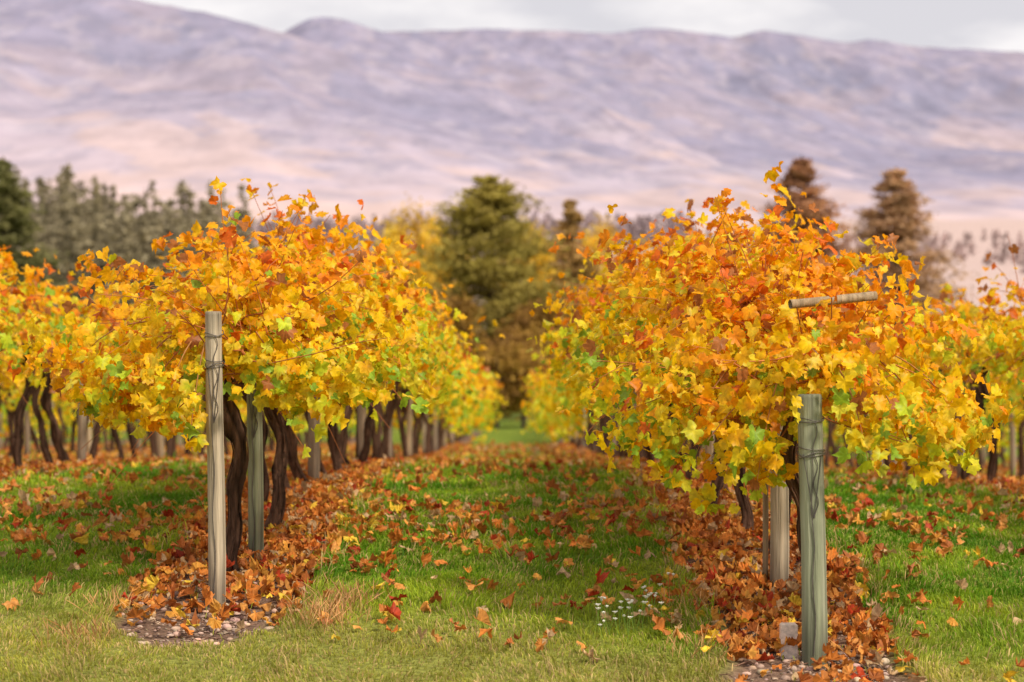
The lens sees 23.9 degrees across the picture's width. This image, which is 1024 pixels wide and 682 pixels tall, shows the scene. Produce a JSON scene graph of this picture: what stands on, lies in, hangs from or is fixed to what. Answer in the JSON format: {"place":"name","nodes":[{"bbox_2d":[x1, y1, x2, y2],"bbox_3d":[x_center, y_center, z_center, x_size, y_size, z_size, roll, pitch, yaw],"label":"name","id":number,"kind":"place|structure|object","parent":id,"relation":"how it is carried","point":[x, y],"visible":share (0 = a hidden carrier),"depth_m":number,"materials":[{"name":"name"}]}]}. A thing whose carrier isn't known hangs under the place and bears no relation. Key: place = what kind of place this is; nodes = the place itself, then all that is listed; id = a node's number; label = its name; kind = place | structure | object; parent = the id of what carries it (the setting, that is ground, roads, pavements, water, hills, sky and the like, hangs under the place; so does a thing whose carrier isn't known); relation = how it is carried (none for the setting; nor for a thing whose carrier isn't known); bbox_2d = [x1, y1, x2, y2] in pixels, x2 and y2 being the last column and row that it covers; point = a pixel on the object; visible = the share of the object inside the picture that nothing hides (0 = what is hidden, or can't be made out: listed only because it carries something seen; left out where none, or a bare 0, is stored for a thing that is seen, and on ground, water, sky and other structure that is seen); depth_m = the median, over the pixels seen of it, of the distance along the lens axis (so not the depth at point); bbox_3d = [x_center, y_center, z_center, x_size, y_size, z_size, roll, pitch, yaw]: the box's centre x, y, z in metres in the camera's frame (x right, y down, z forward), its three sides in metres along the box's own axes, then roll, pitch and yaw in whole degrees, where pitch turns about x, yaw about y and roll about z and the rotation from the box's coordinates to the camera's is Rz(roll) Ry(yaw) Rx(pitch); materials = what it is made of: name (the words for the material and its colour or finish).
{"place":"outdoors","nodes":[
{"label":"outdoors","id":0,"kind":"place"},
{"bbox_2d":[0,0,1023,219],"bbox_3d":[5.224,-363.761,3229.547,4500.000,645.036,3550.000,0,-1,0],"label":"mountain range","id":1,"kind":"structure","parent":0,"point":[127,97],"depth_m":2957.14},
{"bbox_2d":[0,220,1023,681],"bbox_3d":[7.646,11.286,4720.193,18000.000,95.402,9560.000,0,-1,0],"label":"ground","id":2,"kind":"structure","parent":0,"point":[508,430],"depth_m":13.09,"materials":[{"name":"green plant"}]},
{"bbox_2d":[0,413,1,448],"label":"wooden post","id":3,"kind":"object","parent":2,"relation":"on","point":[1,430],"visible":0.36,"depth_m":51.27,"materials":[{"name":"brown wood"}]},
{"bbox_2d":[24,401,29,455],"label":"wooden post","id":4,"kind":"object","parent":2,"relation":"on","point":[26,432],"visible":0.35,"depth_m":38.66,"materials":[{"name":"brown wood"}]},
{"bbox_2d":[0,157,89,318],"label":"pine tree","id":5,"kind":"object","parent":2,"relation":"on","point":[14,218],"visible":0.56,"depth_m":111.74,"materials":[{"name":"green plant"}]},
{"bbox_2d":[49,401,53,446],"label":"wooden post","id":6,"kind":"object","parent":2,"relation":"on","point":[50,442],"visible":0.18,"depth_m":57.07,"materials":[{"name":"wood"}]},
{"bbox_2d":[2,400,121,442],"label":"grapevine row","id":7,"kind":"object","parent":2,"relation":"on","point":[36,421],"visible":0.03,"depth_m":69.06,"materials":[{"name":"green plant"}]},
{"bbox_2d":[77,361,86,461],"bbox_3d":[-4.663,0.706,26.201,0.108,1.564,0.102,0,-1,0],"label":"wooden post","id":8,"kind":"object","parent":2,"relation":"on","point":[81,432],"visible":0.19,"depth_m":26.16,"materials":[{"name":"grey wood"}]},
{"bbox_2d":[87,419,91,451],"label":"wooden post","id":9,"kind":"object","parent":2,"relation":"on","point":[89,434],"visible":0.13,"depth_m":44.45,"materials":[{"name":"beige wood"}]},
{"bbox_2d":[0,389,202,448],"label":"grapevine row","id":10,"kind":"object","parent":2,"relation":"on","point":[33,420],"visible":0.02,"depth_m":55.90,"materials":[{"name":"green plant"}]},
{"bbox_2d":[0,161,257,323],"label":"conifer forest","id":11,"kind":"object","parent":2,"relation":"on","point":[75,227],"visible":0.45,"depth_m":285.37,"materials":[{"name":"green plant"}]},
{"bbox_2d":[136,419,140,449],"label":"wooden post","id":12,"kind":"object","parent":2,"relation":"on","point":[138,444],"visible":0.2,"depth_m":50.25,"materials":[{"name":"wood"}]},
{"bbox_2d":[0,336,302,457],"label":"grapevine row","id":13,"kind":"object","parent":2,"relation":"on","point":[8,393],"visible":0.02,"depth_m":41.13,"materials":[{"name":"yellow plant"}]},
{"bbox_2d":[157,432,163,456],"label":"wooden post","id":14,"kind":"object","parent":2,"relation":"on","point":[160,445],"visible":0.17,"depth_m":31.95,"materials":[{"name":"brown wood"}]},
{"bbox_2d":[178,415,181,445],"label":"wooden post","id":15,"kind":"object","parent":2,"relation":"on","point":[179,440],"visible":0.1,"depth_m":56.05,"materials":[{"name":"wood"}]},
{"bbox_2d":[0,245,397,467],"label":"grapevine row","id":16,"kind":"object","parent":2,"relation":"on","point":[16,316],"visible":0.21,"depth_m":22.98,"materials":[{"name":"yellow plant"}]},
{"bbox_2d":[204,311,225,606],"bbox_3d":[-1.650,0.695,13.445,0.124,1.720,0.110,0,-1,0],"label":"wooden post","id":17,"kind":"object","parent":2,"relation":"on","point":[216,473],"visible":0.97,"depth_m":13.41,"materials":[{"name":"wood"}]},
{"bbox_2d":[247,351,263,559],"bbox_3d":[-1.570,0.699,14.745,0.116,1.461,0.108,0,-1,0],"label":"wooden post","id":18,"kind":"object","parent":2,"relation":"on","point":[255,488],"visible":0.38,"depth_m":14.70,"materials":[{"name":"wood"}]},
{"bbox_2d":[7,176,507,571],"bbox_3d":[-1.601,1.030,50.554,3.141,3.678,75.256,0,-1,0],"label":"grapevine row","id":19,"kind":"object","parent":2,"relation":"on","point":[334,333],"visible":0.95,"depth_m":14.17,"materials":[{"name":"yellow plant"}]},
{"bbox_2d":[303,415,307,446],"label":"wooden post","id":20,"kind":"object","parent":2,"relation":"on","point":[305,440],"visible":0.15,"depth_m":55.15,"materials":[{"name":"brown wood"}]},
{"bbox_2d":[308,395,319,478],"bbox_3d":[-1.632,0.441,19.900,0.104,1.707,0.102,0,-1,0],"label":"wooden post","id":21,"kind":"object","parent":2,"relation":"on","point":[314,464],"visible":0.23,"depth_m":19.85,"materials":[{"name":"grey wood"}]},
{"bbox_2d":[222,226,440,278],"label":"conifer forest","id":22,"kind":"object","parent":2,"relation":"on","point":[244,234],"visible":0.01,"depth_m":335.71,"materials":[{"name":"green plant"}]},
{"bbox_2d":[358,405,366,456],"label":"wooden post","id":23,"kind":"object","parent":2,"relation":"on","point":[362,413],"visible":0.23,"depth_m":25.65,"materials":[{"name":"wood"}]},
{"bbox_2d":[384,380,391,456],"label":"wooden post","id":24,"kind":"object","parent":2,"relation":"on","point":[390,442],"visible":0.12,"depth_m":31.45,"materials":[{"name":"wood"}]},
{"bbox_2d":[365,212,431,420],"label":"yellow deciduous tree","id":25,"kind":"object","parent":2,"relation":"on","point":[393,246],"visible":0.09,"depth_m":125.74,"materials":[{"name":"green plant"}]},
{"bbox_2d":[406,391,412,456],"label":"wooden post","id":26,"kind":"object","parent":2,"relation":"on","point":[409,429],"visible":0.46,"depth_m":37.25,"materials":[{"name":"beige wood"}]},
{"bbox_2d":[378,193,468,299],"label":"yellow deciduous tree","id":27,"kind":"object","parent":2,"relation":"on","point":[424,234],"visible":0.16,"depth_m":128.01,"materials":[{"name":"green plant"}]},
{"bbox_2d":[422,414,427,453],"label":"wooden post","id":28,"kind":"object","parent":2,"relation":"on","point":[423,434],"visible":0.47,"depth_m":43.05,"materials":[{"name":"grey wood"}]},
{"bbox_2d":[173,208,697,248],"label":"distant forest","id":29,"kind":"object","parent":2,"relation":"on","point":[642,222],"visible":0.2,"depth_m":731.88,"materials":[{"name":"grey plant"}]},
{"bbox_2d":[433,410,437,451],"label":"wooden post","id":30,"kind":"object","parent":2,"relation":"on","point":[435,435],"visible":0.38,"depth_m":48.84,"materials":[{"name":"wood"}]},
{"bbox_2d":[442,429,446,446],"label":"wooden post","id":31,"kind":"object","parent":2,"relation":"on","point":[444,443],"visible":0.16,"depth_m":54.64,"materials":[{"name":"brown wood"}]},
{"bbox_2d":[428,282,467,340],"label":"autumn shrub","id":32,"kind":"object","parent":2,"relation":"on","point":[444,298],"depth_m":104.46,"materials":[{"name":"orange plant"}]},
{"bbox_2d":[450,425,453,443],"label":"wooden post","id":33,"kind":"object","parent":2,"relation":"on","point":[452,434],"visible":0.12,"depth_m":60.44,"materials":[{"name":"wood"}]},
{"bbox_2d":[423,224,482,319],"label":"yellow deciduous tree","id":34,"kind":"object","parent":2,"relation":"on","point":[453,282],"visible":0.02,"depth_m":133.72,"materials":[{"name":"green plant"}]},
{"bbox_2d":[415,283,494,369],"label":"autumn shrub","id":35,"kind":"object","parent":2,"relation":"on","point":[466,309],"visible":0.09,"depth_m":100.01,"materials":[{"name":"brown plant"}]},
{"bbox_2d":[402,174,590,426],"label":"pine tree","id":36,"kind":"object","parent":2,"relation":"on","point":[490,203],"visible":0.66,"depth_m":107.19,"materials":[{"name":"green plant"}]},
{"bbox_2d":[458,331,550,428],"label":"autumn shrub","id":37,"kind":"object","parent":2,"relation":"on","point":[519,362],"visible":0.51,"depth_m":96.92,"materials":[{"name":"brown plant"}]},
{"bbox_2d":[122,529,895,681],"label":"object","id":38,"kind":"object","parent":2,"relation":"on","point":[201,619],"visible":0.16,"depth_m":12.79,"materials":[{"name":"wood"}]},
{"bbox_2d":[0,440,1023,681],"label":"fallen leaves","id":39,"kind":"object","parent":2,"relation":"on","point":[315,502],"visible":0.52,"depth_m":15.12,"materials":[{"name":"orange plant"}]},
{"bbox_2d":[122,558,903,681],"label":"gravel","id":40,"kind":"structure","parent":2,"relation":"on","point":[226,627],"depth_m":12.72,"materials":[{"name":"grey gravel"}]},
{"bbox_2d":[484,322,554,428],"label":"autumn shrub","id":41,"kind":"object","parent":2,"relation":"on","point":[514,331],"visible":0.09,"depth_m":99.89,"materials":[{"name":"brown plant"}]},
{"bbox_2d":[485,216,564,419],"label":"yellow deciduous tree","id":42,"kind":"object","parent":2,"relation":"on","point":[540,255],"visible":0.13,"depth_m":131.35,"materials":[{"name":"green plant"}]},
{"bbox_2d":[498,297,576,408],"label":"autumn shrub","id":43,"kind":"object","parent":2,"relation":"on","point":[524,320],"visible":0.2,"depth_m":103.27,"materials":[{"name":"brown plant"}]},
{"bbox_2d":[544,240,567,295],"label":"yellow deciduous tree","id":44,"kind":"object","parent":2,"relation":"on","point":[556,272],"depth_m":137.45,"materials":[{"name":"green plant"}]},
{"bbox_2d":[526,199,604,336],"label":"pine tree","id":45,"kind":"object","parent":2,"relation":"on","point":[572,218],"visible":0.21,"depth_m":121.66,"materials":[{"name":"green plant"}]},
{"bbox_2d":[562,304,589,322],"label":"autumn shrub","id":46,"kind":"object","parent":2,"relation":"on","point":[574,306],"depth_m":107.78,"materials":[{"name":"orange plant"}]},
{"bbox_2d":[574,424,577,442],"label":"wooden post","id":47,"kind":"object","parent":2,"relation":"on","point":[575,438],"visible":0.06,"depth_m":59.73,"materials":[{"name":"grey wood"}]},
{"bbox_2d":[582,410,585,447],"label":"wooden post","id":48,"kind":"object","parent":2,"relation":"on","point":[583,443],"visible":0.14,"depth_m":53.94,"materials":[{"name":"brown wood"}]},
{"bbox_2d":[568,211,619,282],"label":"yellow deciduous tree","id":49,"kind":"object","parent":2,"relation":"on","point":[591,242],"visible":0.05,"depth_m":133.72,"materials":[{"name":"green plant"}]},
{"bbox_2d":[598,410,602,453],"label":"wooden post","id":50,"kind":"object","parent":2,"relation":"on","point":[599,450],"visible":0.07,"depth_m":42.35,"materials":[{"name":"brown wood"}]},
{"bbox_2d":[610,407,616,456],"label":"wooden post","id":51,"kind":"object","parent":2,"relation":"on","point":[614,440],"visible":0.06,"depth_m":36.54,"materials":[{"name":"wood"}]},
{"bbox_2d":[594,228,652,413],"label":"yellow deciduous tree","id":52,"kind":"object","parent":2,"relation":"on","point":[600,273],"depth_m":129.68,"materials":[{"name":"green plant"}]},
{"bbox_2d":[594,572,674,641],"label":"white wildflowers","id":53,"kind":"object","parent":2,"relation":"on","point":[632,600],"visible":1,"depth_m":12.70,"materials":[{"name":"white plant"}]},
{"bbox_2d":[704,428,714,481],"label":"wooden post","id":54,"kind":"object","parent":2,"relation":"on","point":[709,449],"visible":0.03,"depth_m":19.14,"materials":[{"name":"grey wood"}]},
{"bbox_2d":[762,412,768,589],"bbox_3d":[1.449,0.826,13.839,0.039,1.370,0.034,0,-1,0],"label":"wooden post","id":55,"kind":"object","parent":2,"relation":"on","point":[765,531],"visible":0.4,"depth_m":13.82,"materials":[{"name":"brown wood"}]},
{"bbox_2d":[519,161,1023,606],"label":"grapevine row","id":56,"kind":"object","parent":2,"relation":"on","point":[726,343],"visible":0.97,"depth_m":12.94,"materials":[{"name":"yellow plant"}]},
{"bbox_2d":[788,291,877,308],"bbox_3d":[1.681,-0.214,12.650,0.505,0.097,0.049,0,-1,-20],"label":"wooden crossarm","id":57,"kind":"object","parent":56,"relation":"attached to","point":[841,299],"visible":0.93,"depth_m":12.64,"materials":[{"name":"beige wood"}]},
{"bbox_2d":[770,424,788,591],"bbox_3d":[1.519,0.813,13.739,0.112,1.421,0.109,0,-1,0],"label":"wooden post","id":58,"kind":"object","parent":2,"relation":"on","point":[779,533],"visible":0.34,"depth_m":13.69,"materials":[{"name":"brown wood"}]},
{"bbox_2d":[779,622,797,658],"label":"marker block","id":59,"kind":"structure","parent":2,"relation":"on","point":[789,629],"depth_m":12.24,"materials":[{"name":"stone"}]},
{"bbox_2d":[797,394,827,667],"bbox_3d":[1.507,0.986,12.137,0.155,1.441,0.141,0,-1,0],"label":"wooden post","id":60,"kind":"object","parent":2,"relation":"on","point":[810,451],"visible":0.97,"depth_m":12.09,"materials":[{"name":"wood"}]},
{"bbox_2d":[621,237,1023,480],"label":"grapevine row","id":61,"kind":"object","parent":2,"relation":"on","point":[1001,361],"visible":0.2,"depth_m":22.56,"materials":[{"name":"yellow plant"}]},
{"bbox_2d":[823,425,825,456],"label":"wooden post","id":62,"kind":"object","parent":2,"relation":"on","point":[824,436],"visible":0.12,"depth_m":60.92,"materials":[{"name":"brown wood"}]},
{"bbox_2d":[747,155,904,330],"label":"pine tree","id":63,"kind":"object","parent":2,"relation":"on","point":[799,175],"visible":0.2,"depth_m":117.51,"materials":[{"name":"brown plant"}]},
{"bbox_2d":[660,227,1023,272],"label":"distant forest","id":64,"kind":"object","parent":2,"relation":"on","point":[958,248],"visible":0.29,"depth_m":639.33,"materials":[{"name":"grey plant"}]},
{"bbox_2d":[751,366,1023,476],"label":"grapevine row","id":65,"kind":"object","parent":2,"relation":"on","point":[1019,402],"visible":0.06,"depth_m":36.67,"materials":[{"name":"yellow plant"}]},
{"bbox_2d":[842,167,982,330],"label":"pine tree","id":66,"kind":"object","parent":2,"relation":"on","point":[898,213],"visible":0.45,"depth_m":123.30,"materials":[{"name":"brown plant"}]},
{"bbox_2d":[836,407,1023,468],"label":"grapevine row","id":67,"kind":"object","parent":2,"relation":"on","point":[1002,444],"visible":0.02,"depth_m":53.77,"materials":[{"name":"yellow plant"}]},
{"bbox_2d":[957,352,965,478],"bbox_3d":[4.682,0.779,25.185,0.104,1.667,0.102,0,-1,0],"label":"wooden post","id":68,"kind":"object","parent":2,"relation":"on","point":[959,453],"visible":0.06,"depth_m":25.15,"materials":[{"name":"brown wood"}]},
{"bbox_2d":[981,446,985,465],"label":"wooden post","id":69,"kind":"object","parent":2,"relation":"on","point":[983,451],"visible":0.22,"depth_m":56.11,"materials":[{"name":"brown wood"}]},
{"bbox_2d":[997,432,1023,457],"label":"grapevine row","id":70,"kind":"object","parent":2,"relation":"on","point":[1004,436],"depth_m":68.94,"materials":[{"name":"yellow plant"}]},
{"bbox_2d":[1009,414,1015,475],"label":"wooden post","id":71,"kind":"object","parent":2,"relation":"on","point":[1012,441],"visible":0.49,"depth_m":37.73,"materials":[{"name":"brown wood"}]},
{"bbox_2d":[141,0,1023,51],"label":"sky","id":72,"kind":"structure","parent":0,"point":[995,25],"materials":[{"name":"white"}]},
{"bbox_2d":[283,17,966,178],"bbox_3d":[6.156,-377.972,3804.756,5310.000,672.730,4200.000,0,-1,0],"label":"mountain range","id":73,"kind":"structure","parent":0,"point":[622,108],"depth_m":4688.67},
{"bbox_2d":[385,28,1023,150],"bbox_3d":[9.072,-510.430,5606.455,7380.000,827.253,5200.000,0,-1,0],"label":"mountain range","id":74,"kind":"structure","parent":0,"point":[969,98],"depth_m":6380.77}
]}

